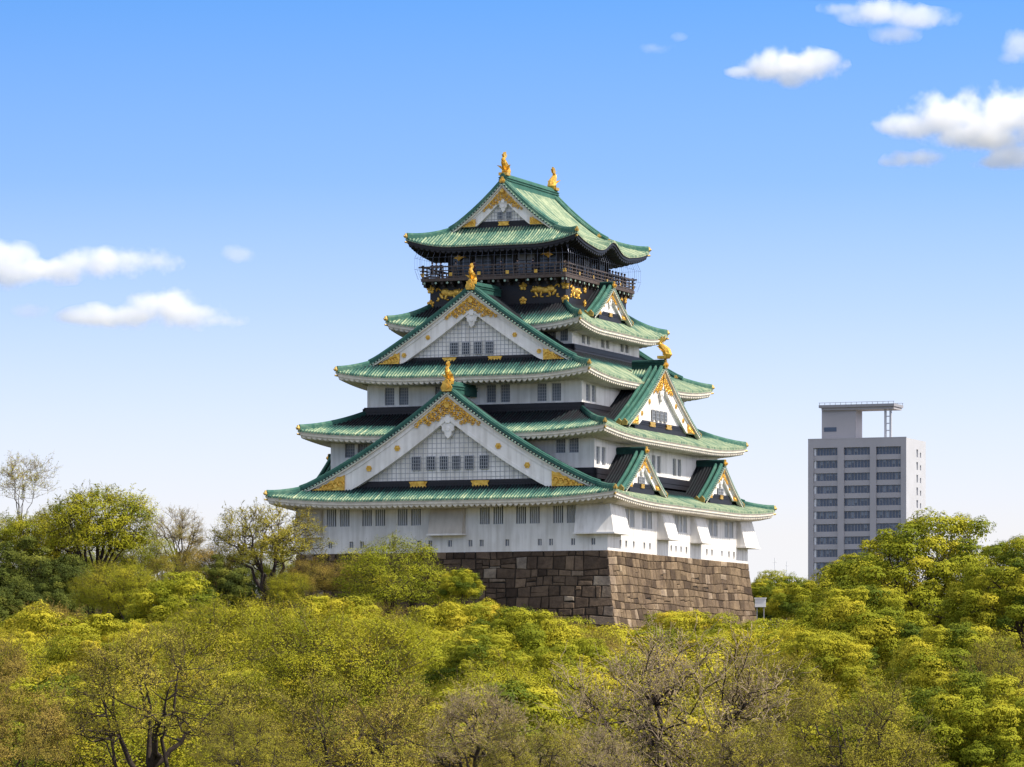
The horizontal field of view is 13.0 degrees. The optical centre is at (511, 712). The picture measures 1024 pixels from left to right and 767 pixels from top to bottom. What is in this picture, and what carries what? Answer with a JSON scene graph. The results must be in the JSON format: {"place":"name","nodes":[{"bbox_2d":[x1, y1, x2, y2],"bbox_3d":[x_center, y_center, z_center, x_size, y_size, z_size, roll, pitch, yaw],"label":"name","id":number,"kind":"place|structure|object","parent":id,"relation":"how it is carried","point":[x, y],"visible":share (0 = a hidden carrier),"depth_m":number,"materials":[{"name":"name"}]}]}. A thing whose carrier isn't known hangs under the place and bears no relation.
{"place":"outdoors","nodes":[
{"label":"outdoors","id":0,"kind":"place"},
{"bbox_2d":[0,0,1023,629],"label":"sky","id":1,"kind":"structure","parent":0,"point":[207,207],"materials":[{"name":"blue"}]},
{"bbox_3d":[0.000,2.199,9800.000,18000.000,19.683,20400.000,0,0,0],"label":"ground","id":2,"kind":"structure","parent":0,"visible":0},
{"bbox_2d":[0,589,18,624],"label":"bush","id":3,"kind":"object","parent":2,"relation":"on","point":[3,613],"visible":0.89,"depth_m":401.15,"materials":[{"name":"green plant"}]},
{"bbox_2d":[0,512,25,560],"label":"tree","id":4,"kind":"object","parent":2,"relation":"on","point":[6,529],"visible":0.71,"depth_m":430.97,"materials":[{"name":"green plant"}]},
{"bbox_2d":[0,628,34,691],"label":"tree","id":5,"kind":"object","parent":2,"relation":"on","point":[13,666],"visible":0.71,"depth_m":189.44,"materials":[{"name":"green plant"}]},
{"bbox_2d":[0,581,50,622],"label":"bush","id":6,"kind":"object","parent":2,"relation":"on","point":[18,596],"visible":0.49,"depth_m":404.10,"materials":[{"name":"green plant"}]},
{"bbox_2d":[0,450,60,531],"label":"tree","id":7,"kind":"object","parent":2,"relation":"on","point":[11,475],"visible":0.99,"depth_m":469.70,"materials":[{"name":"brown plant"}]},
{"bbox_2d":[0,535,62,609],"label":"tree","id":8,"kind":"object","parent":2,"relation":"on","point":[23,569],"visible":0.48,"depth_m":418.88,"materials":[{"name":"green plant"}]},
{"bbox_2d":[0,668,77,758],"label":"tree","id":9,"kind":"object","parent":2,"relation":"on","point":[12,681],"visible":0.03,"depth_m":162.70,"materials":[{"name":"green plant"}]},
{"bbox_2d":[0,678,82,766],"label":"tree","id":10,"kind":"object","parent":2,"relation":"on","point":[38,745],"visible":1,"depth_m":121.51,"materials":[{"name":"green plant"}]},
{"bbox_2d":[0,507,89,580],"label":"tree","id":11,"kind":"object","parent":2,"relation":"on","point":[22,523],"visible":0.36,"depth_m":431.11,"materials":[{"name":"green plant"}]},
{"bbox_2d":[12,595,89,632],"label":"tree","id":12,"kind":"object","parent":2,"relation":"on","point":[58,608],"visible":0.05,"depth_m":329.04,"materials":[{"name":"green plant"}]},
{"bbox_2d":[0,623,111,715],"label":"tree","id":13,"kind":"object","parent":2,"relation":"on","point":[37,657],"visible":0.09,"depth_m":207.10,"materials":[{"name":"green plant"}]},
{"bbox_2d":[40,588,88,626],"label":"bush","id":14,"kind":"object","parent":2,"relation":"on","point":[56,596],"visible":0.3,"depth_m":406.91,"materials":[{"name":"green plant"}]},
{"bbox_2d":[24,552,106,614],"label":"tree","id":15,"kind":"object","parent":2,"relation":"on","point":[60,580],"visible":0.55,"depth_m":412.87,"materials":[{"name":"green plant"}]},
{"bbox_2d":[0,599,135,676],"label":"tree","id":16,"kind":"object","parent":2,"relation":"on","point":[39,620],"visible":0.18,"depth_m":230.96,"materials":[{"name":"green plant"}]},
{"bbox_2d":[65,571,121,620],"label":"tree","id":17,"kind":"object","parent":2,"relation":"on","point":[85,598],"visible":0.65,"depth_m":347.64,"materials":[{"name":"green plant"}]},
{"bbox_2d":[0,668,193,766],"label":"tree","id":18,"kind":"object","parent":2,"relation":"on","point":[34,685],"visible":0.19,"depth_m":151.00,"materials":[{"name":"green plant"}]},
{"bbox_2d":[30,479,166,619],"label":"tree","id":19,"kind":"object","parent":2,"relation":"on","point":[88,533],"visible":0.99,"depth_m":424.05,"materials":[{"name":"green plant"}]},
{"bbox_2d":[36,631,165,704],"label":"tree","id":20,"kind":"object","parent":2,"relation":"on","point":[61,656],"visible":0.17,"depth_m":197.49,"materials":[{"name":"green plant"}]},
{"bbox_2d":[1,672,216,763],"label":"tree","id":21,"kind":"object","parent":2,"relation":"on","point":[130,686],"visible":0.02,"depth_m":176.27,"materials":[{"name":"green plant"}]},
{"bbox_2d":[79,557,164,622],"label":"tree","id":22,"kind":"object","parent":2,"relation":"on","point":[123,597],"visible":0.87,"depth_m":343.89,"materials":[{"name":"green plant"}]},
{"bbox_2d":[88,531,180,619],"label":"tree","id":23,"kind":"object","parent":2,"relation":"on","point":[131,558],"visible":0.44,"depth_m":434.81,"materials":[{"name":"green plant"}]},
{"bbox_2d":[100,620,186,641],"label":"tree","id":24,"kind":"object","parent":2,"relation":"on","point":[136,628],"visible":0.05,"depth_m":287.15,"materials":[{"name":"green plant"}]},
{"bbox_2d":[9,617,289,766],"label":"tree","id":25,"kind":"object","parent":2,"relation":"on","point":[155,758],"visible":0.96,"depth_m":124.59,"materials":[{"name":"green plant"}]},
{"bbox_2d":[6,672,307,766],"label":"tree","id":26,"kind":"object","parent":2,"relation":"on","point":[174,760],"visible":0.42,"depth_m":145.05,"materials":[{"name":"green plant"}]},
{"bbox_2d":[139,552,205,587],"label":"tree","id":27,"kind":"object","parent":2,"relation":"on","point":[168,568],"visible":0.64,"depth_m":424.57,"materials":[{"name":"green plant"}]},
{"bbox_2d":[122,571,226,633],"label":"tree","id":28,"kind":"object","parent":2,"relation":"on","point":[165,593],"visible":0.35,"depth_m":332.64,"materials":[{"name":"green plant"}]},
{"bbox_2d":[144,503,210,566],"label":"tree","id":29,"kind":"object","parent":2,"relation":"on","point":[179,533],"visible":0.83,"depth_m":474.14,"materials":[{"name":"brown plant"}]},
{"bbox_2d":[138,632,259,703],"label":"tree","id":30,"kind":"object","parent":2,"relation":"on","point":[185,655],"visible":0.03,"depth_m":233.55,"materials":[{"name":"green plant"}]},
{"bbox_2d":[170,537,242,593],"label":"tree","id":31,"kind":"object","parent":2,"relation":"on","point":[203,556],"visible":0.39,"depth_m":444.54,"materials":[{"name":"green plant"}]},
{"bbox_2d":[200,553,252,604],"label":"tree","id":32,"kind":"object","parent":2,"relation":"on","point":[226,582],"visible":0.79,"depth_m":426.86,"materials":[{"name":"green plant"}]},
{"bbox_2d":[125,641,327,748],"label":"tree","id":33,"kind":"object","parent":2,"relation":"on","point":[204,666],"visible":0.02,"depth_m":192.37,"materials":[{"name":"green plant"}]},
{"bbox_2d":[148,588,310,679],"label":"tree","id":34,"kind":"object","parent":2,"relation":"on","point":[222,623],"visible":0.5,"depth_m":199.39,"materials":[{"name":"green plant"}]},
{"bbox_2d":[167,604,309,642],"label":"tree","id":35,"kind":"object","parent":2,"relation":"on","point":[180,618],"visible":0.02,"depth_m":317.05,"materials":[{"name":"green plant"}]},
{"bbox_2d":[223,580,260,613],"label":"bush","id":36,"kind":"object","parent":2,"relation":"on","point":[251,584],"visible":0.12,"depth_m":453.69,"materials":[{"name":"green plant"}]},
{"bbox_2d":[178,708,310,766],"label":"tree","id":37,"kind":"object","parent":2,"relation":"on","point":[257,759],"visible":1,"depth_m":112.69,"materials":[{"name":"green plant"}]},
{"bbox_2d":[216,547,280,607],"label":"tree","id":38,"kind":"object","parent":2,"relation":"on","point":[258,573],"visible":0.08,"depth_m":461.12,"materials":[{"name":"green plant"}]},
{"bbox_2d":[150,668,381,766],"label":"tree","id":39,"kind":"object","parent":2,"relation":"on","point":[234,678],"visible":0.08,"depth_m":172.63,"materials":[{"name":"green plant"}]},
{"bbox_2d":[206,497,337,608],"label":"tree","id":40,"kind":"object","parent":2,"relation":"on","point":[276,541],"visible":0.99,"depth_m":409.07,"materials":[{"name":"green plant"}]},
{"bbox_2d":[207,634,356,751],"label":"tree","id":41,"kind":"object","parent":2,"relation":"on","point":[280,654],"visible":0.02,"depth_m":221.76,"materials":[{"name":"green plant"}]},
{"bbox_2d":[265,571,313,610],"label":"tree","id":42,"kind":"object","parent":2,"relation":"on","point":[284,594],"visible":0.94,"depth_m":403.56,"materials":[{"name":"green plant"}]},
{"bbox_2d":[276,554,338,605],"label":"tree","id":43,"kind":"object","parent":2,"relation":"on","point":[312,579],"visible":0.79,"depth_m":408.15,"materials":[{"name":"green plant"}]},
{"bbox_2d":[214,594,449,765],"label":"tree","id":44,"kind":"object","parent":2,"relation":"on","point":[316,638],"visible":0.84,"depth_m":167.34,"materials":[{"name":"green plant"}]},
{"bbox_2d":[282,593,385,622],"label":"tree","id":45,"kind":"object","parent":2,"relation":"on","point":[325,602],"visible":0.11,"depth_m":330.21,"materials":[{"name":"green plant"}]},
{"bbox_2d":[221,664,461,766],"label":"tree","id":46,"kind":"object","parent":2,"relation":"on","point":[349,759],"visible":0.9,"depth_m":119.12,"materials":[{"name":"green plant"}]},
{"bbox_2d":[315,559,367,602],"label":"tree","id":47,"kind":"object","parent":2,"relation":"on","point":[331,567],"visible":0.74,"depth_m":409.21,"materials":[{"name":"green plant"}]},
{"bbox_2d":[298,635,458,765],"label":"tree","id":48,"kind":"object","parent":2,"relation":"on","point":[424,696],"visible":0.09,"depth_m":193.49,"materials":[{"name":"green plant"}]},
{"bbox_2d":[326,606,446,702],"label":"tree","id":49,"kind":"object","parent":2,"relation":"on","point":[418,625],"visible":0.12,"depth_m":204.39,"materials":[{"name":"green plant"}]},
{"bbox_2d":[325,636,456,752],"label":"tree","id":50,"kind":"object","parent":2,"relation":"on","point":[435,650],"visible":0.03,"depth_m":228.15,"materials":[{"name":"green plant"}]},
{"bbox_2d":[288,673,519,766],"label":"tree","id":51,"kind":"object","parent":2,"relation":"on","point":[469,759],"visible":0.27,"depth_m":146.82,"materials":[{"name":"green plant"}]},
{"bbox_2d":[328,530,481,621],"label":"tree","id":52,"kind":"object","parent":2,"relation":"on","point":[383,588],"visible":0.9,"depth_m":404.37,"materials":[{"name":"green plant"}]},
{"bbox_2d":[397,626,504,654],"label":"tree","id":53,"kind":"object","parent":2,"relation":"on","point":[447,633],"depth_m":244.73,"materials":[{"name":"green plant"}]},
{"bbox_2d":[406,600,508,637],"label":"tree","id":54,"kind":"object","parent":2,"relation":"on","point":[453,617],"visible":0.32,"depth_m":261.16,"materials":[{"name":"green plant"}]},
{"bbox_2d":[436,568,485,604],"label":"tree","id":55,"kind":"object","parent":2,"relation":"on","point":[465,585],"visible":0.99,"depth_m":400.16,"materials":[{"name":"green plant"}]},
{"bbox_2d":[400,675,548,766],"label":"tree","id":56,"kind":"object","parent":2,"relation":"on","point":[457,714],"visible":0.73,"depth_m":127.67,"materials":[{"name":"brown plant"}]},
{"bbox_2d":[421,633,534,700],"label":"tree","id":57,"kind":"object","parent":2,"relation":"on","point":[471,647],"visible":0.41,"depth_m":187.29,"materials":[{"name":"green plant"}]},
{"bbox_2d":[378,676,604,766],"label":"tree","id":58,"kind":"object","parent":2,"relation":"on","point":[522,695],"visible":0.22,"depth_m":159.32,"materials":[{"name":"green plant"}]},
{"bbox_2d":[427,646,595,757],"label":"tree","id":59,"kind":"object","parent":2,"relation":"on","point":[483,676],"visible":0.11,"depth_m":175.48,"materials":[{"name":"green plant"}]},
{"bbox_2d":[446,604,594,674],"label":"tree","id":60,"kind":"object","parent":2,"relation":"on","point":[532,634],"visible":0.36,"depth_m":210.87,"materials":[{"name":"green plant"}]},
{"bbox_2d":[287,550,755,629],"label":"stone base","id":61,"kind":"object","parent":2,"relation":"on","point":[602,587],"visible":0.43,"depth_m":423.00,"materials":[{"name":"stone"}]},
{"bbox_2d":[263,152,776,563],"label":"castle keep","id":62,"kind":"structure","parent":61,"relation":"on","point":[540,408],"depth_m":429.23,"materials":[{"name":"white paint"}]},
{"bbox_2d":[474,255,490,273],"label":"window","id":63,"kind":"structure","parent":62,"relation":"in","point":[479,260],"depth_m":438.33,"materials":[{"name":"black glass"}]},
{"bbox_2d":[495,254,512,273],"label":"window","id":64,"kind":"structure","parent":62,"relation":"in","point":[509,257],"depth_m":437.47,"materials":[{"name":"black glass"}]},
{"bbox_2d":[517,253,534,272],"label":"window","id":65,"kind":"structure","parent":62,"relation":"in","point":[523,258],"depth_m":436.73,"materials":[{"name":"grey glass"}]},
{"bbox_2d":[539,252,556,271],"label":"window","id":66,"kind":"structure","parent":62,"relation":"in","point":[542,258],"depth_m":435.87,"materials":[{"name":"black glass"}]},
{"bbox_2d":[474,712,590,766],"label":"tree","id":67,"kind":"object","parent":2,"relation":"on","point":[539,746],"visible":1,"depth_m":113.72,"materials":[{"name":"green plant"}]},
{"bbox_2d":[521,635,629,689],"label":"tree","id":68,"kind":"object","parent":2,"relation":"on","point":[576,650],"visible":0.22,"depth_m":189.17,"materials":[{"name":"green plant"}]},
{"bbox_2d":[515,719,654,766],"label":"tree","id":69,"kind":"object","parent":2,"relation":"on","point":[597,760],"visible":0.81,"depth_m":116.51,"materials":[{"name":"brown plant"}]},
{"bbox_2d":[535,624,644,654],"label":"tree","id":70,"kind":"object","parent":2,"relation":"on","point":[607,631],"visible":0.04,"depth_m":238.13,"materials":[{"name":"green plant"}]},
{"bbox_2d":[565,623,629,664],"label":"tree","id":71,"kind":"object","parent":2,"relation":"on","point":[609,642],"visible":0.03,"depth_m":224.90,"materials":[{"name":"green plant"}]},
{"bbox_2d":[549,622,670,655],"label":"tree","id":72,"kind":"object","parent":2,"relation":"on","point":[624,633],"visible":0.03,"depth_m":280.49,"materials":[{"name":"green plant"}]},
{"bbox_2d":[537,661,698,729],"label":"tree","id":73,"kind":"object","parent":2,"relation":"on","point":[598,676],"visible":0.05,"depth_m":180.42,"materials":[{"name":"green plant"}]},
{"bbox_2d":[536,647,743,728],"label":"tree","id":74,"kind":"object","parent":2,"relation":"on","point":[688,659],"visible":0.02,"depth_m":202.62,"materials":[{"name":"green plant"}]},
{"bbox_2d":[540,690,763,766],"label":"tree","id":75,"kind":"object","parent":2,"relation":"on","point":[615,725],"visible":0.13,"depth_m":145.41,"materials":[{"name":"green plant"}]},
{"bbox_2d":[634,625,709,654],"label":"tree","id":76,"kind":"object","parent":2,"relation":"on","point":[672,639],"visible":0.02,"depth_m":290.01,"materials":[{"name":"green plant"}]},
{"bbox_2d":[533,605,817,766],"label":"tree","id":77,"kind":"object","parent":2,"relation":"on","point":[656,743],"visible":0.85,"depth_m":134.14,"materials":[{"name":"brown plant"}]},
{"bbox_2d":[641,609,739,632],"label":"tree","id":78,"kind":"object","parent":2,"relation":"on","point":[666,618],"visible":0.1,"depth_m":358.76,"materials":[{"name":"green plant"}]},
{"bbox_2d":[583,653,814,754],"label":"tree","id":79,"kind":"object","parent":2,"relation":"on","point":[688,685],"visible":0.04,"depth_m":161.15,"materials":[{"name":"green plant"}]},
{"bbox_2d":[678,628,789,677],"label":"tree","id":80,"kind":"object","parent":2,"relation":"on","point":[730,639],"visible":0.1,"depth_m":236.91,"materials":[{"name":"green plant"}]},
{"bbox_2d":[694,625,801,649],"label":"tree","id":81,"kind":"object","parent":2,"relation":"on","point":[771,632],"depth_m":280.33,"materials":[{"name":"green plant"}]},
{"bbox_2d":[687,714,815,766],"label":"tree","id":82,"kind":"object","parent":2,"relation":"on","point":[762,749],"visible":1,"depth_m":115.01,"materials":[{"name":"green plant"}]},
{"bbox_2d":[690,646,845,760],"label":"tree","id":83,"kind":"object","parent":2,"relation":"on","point":[803,688],"visible":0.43,"depth_m":154.42,"materials":[{"name":"green plant"}]},
{"bbox_2d":[739,617,800,635],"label":"tree","id":84,"kind":"object","parent":2,"relation":"on","point":[771,626],"visible":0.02,"depth_m":291.95,"materials":[{"name":"green plant"}]},
{"bbox_2d":[751,579,798,622],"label":"tree","id":85,"kind":"object","parent":2,"relation":"on","point":[763,589],"visible":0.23,"depth_m":483.91,"materials":[{"name":"green plant"}]},
{"bbox_2d":[752,569,814,625],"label":"tree","id":86,"kind":"object","parent":2,"relation":"on","point":[784,578],"visible":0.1,"depth_m":499.13,"materials":[{"name":"green plant"}]},
{"bbox_2d":[717,635,871,714],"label":"tree","id":87,"kind":"object","parent":2,"relation":"on","point":[765,650],"visible":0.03,"depth_m":219.68,"materials":[{"name":"green plant"}]},
{"bbox_2d":[765,579,830,624],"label":"tree","id":88,"kind":"object","parent":2,"relation":"on","point":[788,601],"visible":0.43,"depth_m":469.55,"materials":[{"name":"green plant"}]},
{"bbox_2d":[721,676,881,761],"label":"tree","id":89,"kind":"object","parent":2,"relation":"on","point":[828,700],"visible":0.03,"depth_m":174.21,"materials":[{"name":"green plant"}]},
{"bbox_2d":[763,622,884,706],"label":"tree","id":90,"kind":"object","parent":2,"relation":"on","point":[829,652],"visible":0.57,"depth_m":193.29,"materials":[{"name":"green plant"}]},
{"bbox_2d":[815,551,900,586],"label":"tree","id":91,"kind":"object","parent":2,"relation":"on","point":[851,555],"visible":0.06,"depth_m":479.37,"materials":[{"name":"green plant"}]},
{"bbox_2d":[781,582,935,695],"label":"tree","id":92,"kind":"object","parent":2,"relation":"on","point":[860,619],"visible":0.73,"depth_m":203.63,"materials":[{"name":"green plant"}]},
{"bbox_2d":[763,669,954,766],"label":"tree","id":93,"kind":"object","parent":2,"relation":"on","point":[854,759],"visible":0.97,"depth_m":123.43,"materials":[{"name":"green plant"}]},
{"bbox_2d":[808,401,925,585],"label":"office tower","id":94,"kind":"structure","parent":2,"relation":"on","point":[860,488],"depth_m":1206.46,"materials":[{"name":"grey concrete"}]},
{"bbox_2d":[814,524,836,531],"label":"window","id":95,"kind":"structure","parent":94,"relation":"in","point":[817,527],"depth_m":1208.79,"materials":[{"name":"blue"}]},
{"bbox_2d":[845,447,869,454],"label":"window","id":96,"kind":"structure","parent":94,"relation":"in","point":[852,450],"depth_m":1205.54,"materials":[{"name":"blue glass"}]},
{"bbox_2d":[845,460,869,467],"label":"window","id":97,"kind":"structure","parent":94,"relation":"in","point":[848,463],"depth_m":1205.84,"materials":[{"name":"blue"}]},
{"bbox_2d":[845,485,869,492],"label":"window","id":98,"kind":"structure","parent":94,"relation":"in","point":[861,488],"depth_m":1205.54,"materials":[{"name":"blue"}]},
{"bbox_2d":[845,498,869,505],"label":"window","id":99,"kind":"structure","parent":94,"relation":"in","point":[848,501],"depth_m":1205.54,"materials":[{"name":"blue glass"}]},
{"bbox_2d":[845,511,869,518],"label":"window","id":100,"kind":"structure","parent":94,"relation":"in","point":[848,514],"depth_m":1205.84,"materials":[{"name":"blue"}]},
{"bbox_2d":[877,459,900,466],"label":"window","id":101,"kind":"structure","parent":94,"relation":"in","point":[887,462],"depth_m":1202.31,"materials":[{"name":"blue"}]},
{"bbox_2d":[877,472,900,479],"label":"window","id":102,"kind":"structure","parent":94,"relation":"in","point":[880,475],"depth_m":1202.60,"materials":[{"name":"blue"}]},
{"bbox_2d":[764,687,1013,766],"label":"tree","id":103,"kind":"object","parent":2,"relation":"on","point":[812,731],"visible":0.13,"depth_m":145.75,"materials":[{"name":"green plant"}]},
{"bbox_2d":[801,507,1023,650],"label":"tree","id":104,"kind":"object","parent":2,"relation":"on","point":[903,545],"visible":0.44,"depth_m":232.80,"materials":[{"name":"green plant"}]},
{"bbox_2d":[878,619,1023,717],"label":"tree","id":105,"kind":"object","parent":2,"relation":"on","point":[920,659],"visible":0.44,"depth_m":188.82,"materials":[{"name":"green plant"}]},
{"bbox_2d":[887,669,1023,766],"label":"tree","id":106,"kind":"object","parent":2,"relation":"on","point":[959,729],"visible":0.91,"depth_m":130.72,"materials":[{"name":"green plant"}]},
{"bbox_2d":[936,533,1023,650],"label":"tree","id":107,"kind":"object","parent":2,"relation":"on","point":[975,607],"visible":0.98,"depth_m":223.80,"materials":[{"name":"green plant"}]},
{"bbox_2d":[946,625,1023,705],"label":"tree","id":108,"kind":"object","parent":2,"relation":"on","point":[978,662],"visible":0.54,"depth_m":164.20,"materials":[{"name":"green plant"}]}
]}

